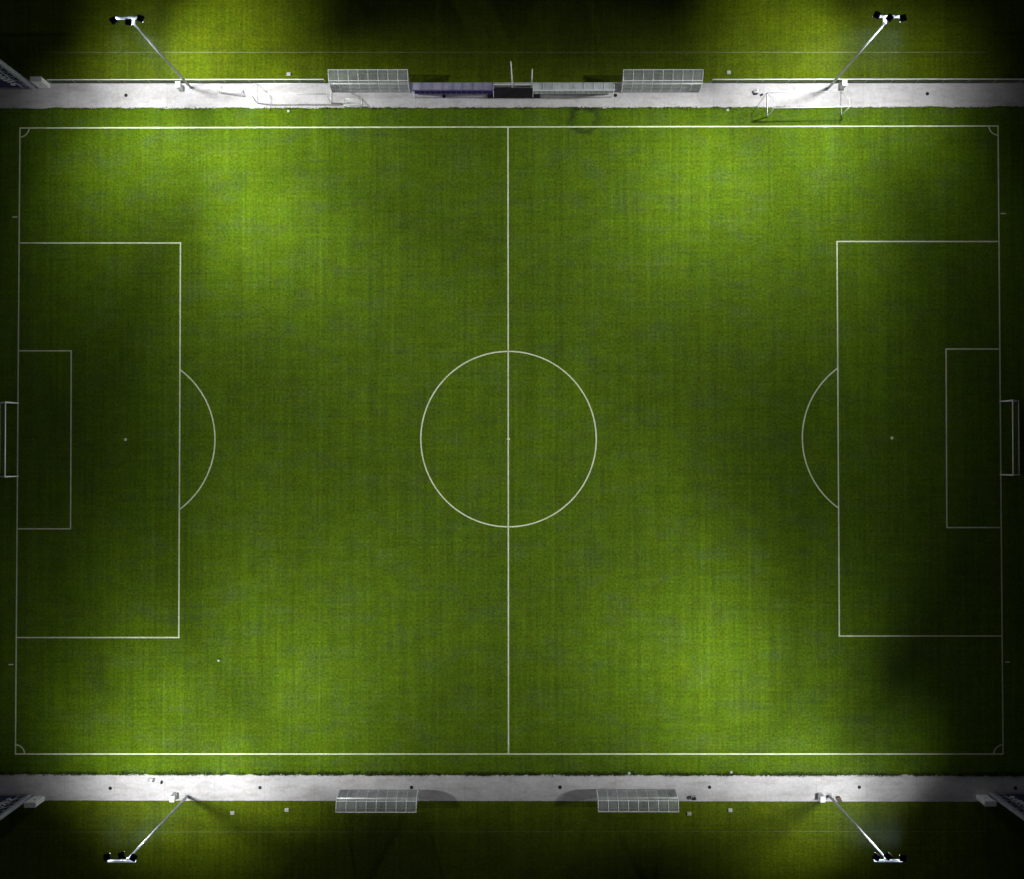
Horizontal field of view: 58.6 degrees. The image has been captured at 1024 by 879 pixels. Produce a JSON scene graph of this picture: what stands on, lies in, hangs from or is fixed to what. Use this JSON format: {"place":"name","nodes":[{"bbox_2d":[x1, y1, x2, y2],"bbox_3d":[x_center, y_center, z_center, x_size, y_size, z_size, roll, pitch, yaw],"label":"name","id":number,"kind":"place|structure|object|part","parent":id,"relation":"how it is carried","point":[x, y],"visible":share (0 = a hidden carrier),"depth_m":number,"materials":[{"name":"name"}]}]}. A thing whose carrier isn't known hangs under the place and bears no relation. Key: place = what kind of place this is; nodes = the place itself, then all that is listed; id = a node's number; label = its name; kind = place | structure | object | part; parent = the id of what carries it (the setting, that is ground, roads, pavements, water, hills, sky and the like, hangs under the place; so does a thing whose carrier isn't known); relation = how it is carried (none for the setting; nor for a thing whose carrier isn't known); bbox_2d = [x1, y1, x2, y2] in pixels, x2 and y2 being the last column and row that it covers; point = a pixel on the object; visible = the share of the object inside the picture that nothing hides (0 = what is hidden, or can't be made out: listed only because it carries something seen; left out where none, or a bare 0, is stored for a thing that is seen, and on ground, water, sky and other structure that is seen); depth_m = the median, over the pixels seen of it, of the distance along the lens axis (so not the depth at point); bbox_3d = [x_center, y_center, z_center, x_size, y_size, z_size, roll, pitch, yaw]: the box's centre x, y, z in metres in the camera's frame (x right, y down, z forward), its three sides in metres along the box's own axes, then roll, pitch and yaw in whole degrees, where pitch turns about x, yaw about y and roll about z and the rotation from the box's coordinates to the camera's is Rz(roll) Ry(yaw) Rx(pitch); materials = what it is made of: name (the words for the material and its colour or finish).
{"place":"outdoors","nodes":[
{"label":"outdoors","id":0,"kind":"place"},
{"bbox_2d":[0,0,1023,878],"bbox_3d":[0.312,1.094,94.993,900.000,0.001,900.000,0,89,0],"label":"ground","id":1,"kind":"structure","parent":0,"point":[504,840],"depth_m":95.30,"materials":[{"name":"green plant"}]},
{"bbox_2d":[0,106,1023,776],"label":"pitch turf","id":2,"kind":"structure","parent":1,"relation":"on","point":[698,314],"depth_m":95.00,"materials":[{"name":"green plant"}]},
{"bbox_2d":[0,401,18,476],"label":"football goal","id":3,"kind":"object","parent":2,"relation":"on","point":[4,445],"visible":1,"depth_m":92.72,"materials":[{"name":"white paint"}]},
{"bbox_2d":[8,125,1009,754],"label":"pitch markings","id":4,"kind":"object","parent":2,"relation":"on","point":[508,351],"visible":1,"depth_m":94.96,"materials":[{"name":"white paint"}]},
{"bbox_2d":[0,768,1023,777],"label":"grass edge","id":5,"kind":"object","parent":2,"relation":"on","point":[322,773],"depth_m":94.57,"materials":[{"name":"green plant"}]},
{"bbox_2d":[0,105,1023,111],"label":"grass edge","id":6,"kind":"object","parent":2,"relation":"on","point":[512,108],"depth_m":95.37,"materials":[{"name":"green plant"}]},
{"bbox_2d":[999,400,1019,475],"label":"football goal","id":7,"kind":"object","parent":2,"relation":"on","point":[1017,453],"visible":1,"depth_m":92.48,"materials":[{"name":"white paint"}]},
{"bbox_2d":[40,52,984,831],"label":"field markings","id":8,"kind":"object","parent":1,"relation":"on","point":[512,52],"visible":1,"depth_m":95.40,"materials":[{"name":"paint"}]},
{"bbox_2d":[0,774,1023,801],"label":"path","id":9,"kind":"structure","parent":0,"point":[899,788],"depth_m":94.58,"materials":[{"name":"concrete"}]},
{"bbox_2d":[0,794,30,819],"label":"hoarding","id":10,"kind":"object","parent":9,"relation":"on","point":[6,802],"visible":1,"depth_m":92.65,"materials":[{"name":"grey metal"}]},
{"bbox_2d":[24,796,44,807],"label":"equipment locker","id":11,"kind":"object","parent":9,"relation":"on","point":[34,801],"visible":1,"depth_m":93.29,"materials":[{"name":"grey metal"}]},
{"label":"door","id":12,"kind":"part","parent":11,"relation":"part of","materials":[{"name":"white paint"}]},
{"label":"door","id":13,"kind":"part","parent":11,"relation":"part of","materials":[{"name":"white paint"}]},
{"bbox_2d":[103,793,189,862],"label":"floodlight mast","id":14,"kind":"object","parent":9,"relation":"on","point":[132,858],"visible":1,"depth_m":80.15,"materials":[{"name":"metal"}]},
{"bbox_2d":[169,792,177,801],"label":"electrical cabinet","id":15,"kind":"object","parent":9,"relation":"on","point":[173,797],"visible":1,"depth_m":93.75,"materials":[{"name":"white metal"}]},
{"bbox_2d":[335,789,417,812],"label":"team shelter","id":16,"kind":"object","parent":9,"relation":"on","point":[339,795],"visible":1,"depth_m":94.14,"materials":[{"name":"metal"}]},
{"bbox_2d":[596,789,678,811],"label":"team shelter","id":17,"kind":"object","parent":9,"relation":"on","point":[666,794],"visible":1,"depth_m":94.05,"materials":[{"name":"metal"}]},
{"bbox_2d":[817,793,825,802],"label":"electrical cabinet","id":18,"kind":"object","parent":9,"relation":"on","point":[821,797],"visible":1,"depth_m":93.36,"materials":[{"name":"white metal"}]},
{"bbox_2d":[826,793,906,861],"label":"floodlight mast","id":19,"kind":"object","parent":9,"relation":"on","point":[887,856],"visible":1,"depth_m":80.02,"materials":[{"name":"metal"}]},
{"bbox_2d":[976,795,996,806],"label":"equipment locker","id":20,"kind":"object","parent":9,"relation":"on","point":[986,800],"visible":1,"depth_m":92.86,"materials":[{"name":"grey metal"}]},
{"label":"door","id":21,"kind":"part","parent":20,"relation":"part of","materials":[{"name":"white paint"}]},
{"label":"door","id":22,"kind":"part","parent":20,"relation":"part of","materials":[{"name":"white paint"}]},
{"bbox_2d":[990,792,1023,819],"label":"hoarding","id":23,"kind":"object","parent":9,"relation":"on","point":[1016,800],"visible":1,"depth_m":92.15,"materials":[{"name":"grey metal"}]},
{"bbox_2d":[0,82,1023,108],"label":"path","id":24,"kind":"structure","parent":0,"point":[207,95],"depth_m":95.40,"materials":[{"name":"concrete"}]},
{"bbox_2d":[0,59,34,88],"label":"hoarding","id":25,"kind":"object","parent":24,"relation":"on","point":[7,80],"visible":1,"depth_m":93.31,"materials":[{"name":"grey metal"}]},
{"bbox_2d":[30,76,49,87],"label":"equipment locker","id":26,"kind":"object","parent":24,"relation":"on","point":[39,81],"visible":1,"depth_m":94.04,"materials":[{"name":"grey metal"}]},
{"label":"door","id":27,"kind":"part","parent":26,"relation":"part of","materials":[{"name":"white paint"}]},
{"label":"door","id":28,"kind":"part","parent":26,"relation":"part of","materials":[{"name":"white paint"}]},
{"bbox_2d":[109,14,193,90],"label":"floodlight mast","id":29,"kind":"object","parent":24,"relation":"on","point":[129,21],"visible":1,"depth_m":81.85,"materials":[{"name":"metal"}]},
{"bbox_2d":[175,81,183,91],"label":"electrical cabinet","id":30,"kind":"object","parent":24,"relation":"on","point":[179,86],"visible":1,"depth_m":94.63,"materials":[{"name":"metal"}]},
{"bbox_2d":[47,79,324,82],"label":"railing","id":31,"kind":"object","parent":24,"relation":"on","point":[173,80],"visible":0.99,"depth_m":94.88,"materials":[{"name":"white metal"}]},
{"bbox_2d":[218,87,242,96],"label":"mini goal","id":32,"kind":"object","parent":24,"relation":"on","point":[222,88],"visible":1,"depth_m":95.12,"materials":[{"name":"white paint"}]},
{"bbox_2d":[250,83,331,103],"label":"football goal","id":33,"kind":"object","parent":24,"relation":"on","point":[257,94],"visible":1,"depth_m":94.37,"materials":[{"name":"white paint"}]},
{"bbox_2d":[344,98,361,106],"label":"mini goal","id":34,"kind":"object","parent":24,"relation":"on","point":[353,102],"visible":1,"depth_m":95.14,"materials":[{"name":"white paint"}]},
{"bbox_2d":[328,69,409,92],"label":"team shelter","id":35,"kind":"object","parent":24,"relation":"on","point":[388,86],"visible":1,"depth_m":94.99,"materials":[{"name":"white metal"}]},
{"bbox_2d":[412,82,493,96],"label":"team dugout","id":36,"kind":"object","parent":24,"relation":"on","point":[418,88],"visible":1,"depth_m":93.53,"materials":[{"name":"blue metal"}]},
{"bbox_2d":[494,84,510,87],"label":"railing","id":37,"kind":"object","parent":24,"relation":"on","point":[502,85],"visible":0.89,"depth_m":95.00,"materials":[{"name":"white metal"}]},
{"bbox_2d":[510,61,513,87],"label":"flagpole","id":38,"kind":"object","parent":24,"relation":"on","point":[512,86],"visible":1,"depth_m":92.92,"materials":[{"name":"white metal"}]},
{"bbox_2d":[487,88,539,97],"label":"rubber mat","id":39,"kind":"object","parent":24,"relation":"on","point":[513,92],"visible":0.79,"depth_m":95.38,"materials":[{"name":"black rubber"}]},
{"bbox_2d":[533,82,614,96],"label":"team dugout","id":40,"kind":"object","parent":24,"relation":"on","point":[565,88],"visible":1,"depth_m":93.49,"materials":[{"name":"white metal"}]},
{"bbox_2d":[621,69,703,92],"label":"team shelter","id":41,"kind":"object","parent":24,"relation":"on","point":[642,86],"visible":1,"depth_m":94.89,"materials":[{"name":"metal"}]},
{"bbox_2d":[767,91,850,116],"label":"football goal","id":42,"kind":"object","parent":24,"relation":"on","point":[841,106],"visible":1,"depth_m":94.04,"materials":[{"name":"white paint"}]},
{"bbox_2d":[839,80,846,89],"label":"electrical cabinet","id":43,"kind":"object","parent":24,"relation":"on","point":[842,84],"visible":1,"depth_m":94.43,"materials":[{"name":"white metal"}]},
{"bbox_2d":[826,10,906,90],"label":"floodlight mast","id":44,"kind":"object","parent":24,"relation":"on","point":[888,17],"visible":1,"depth_m":81.53,"materials":[{"name":"metal"}]},
{"bbox_2d":[711,78,1023,82],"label":"railing","id":45,"kind":"object","parent":24,"relation":"on","point":[867,80],"visible":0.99,"depth_m":94.91,"materials":[{"name":"white metal"}]}
]}

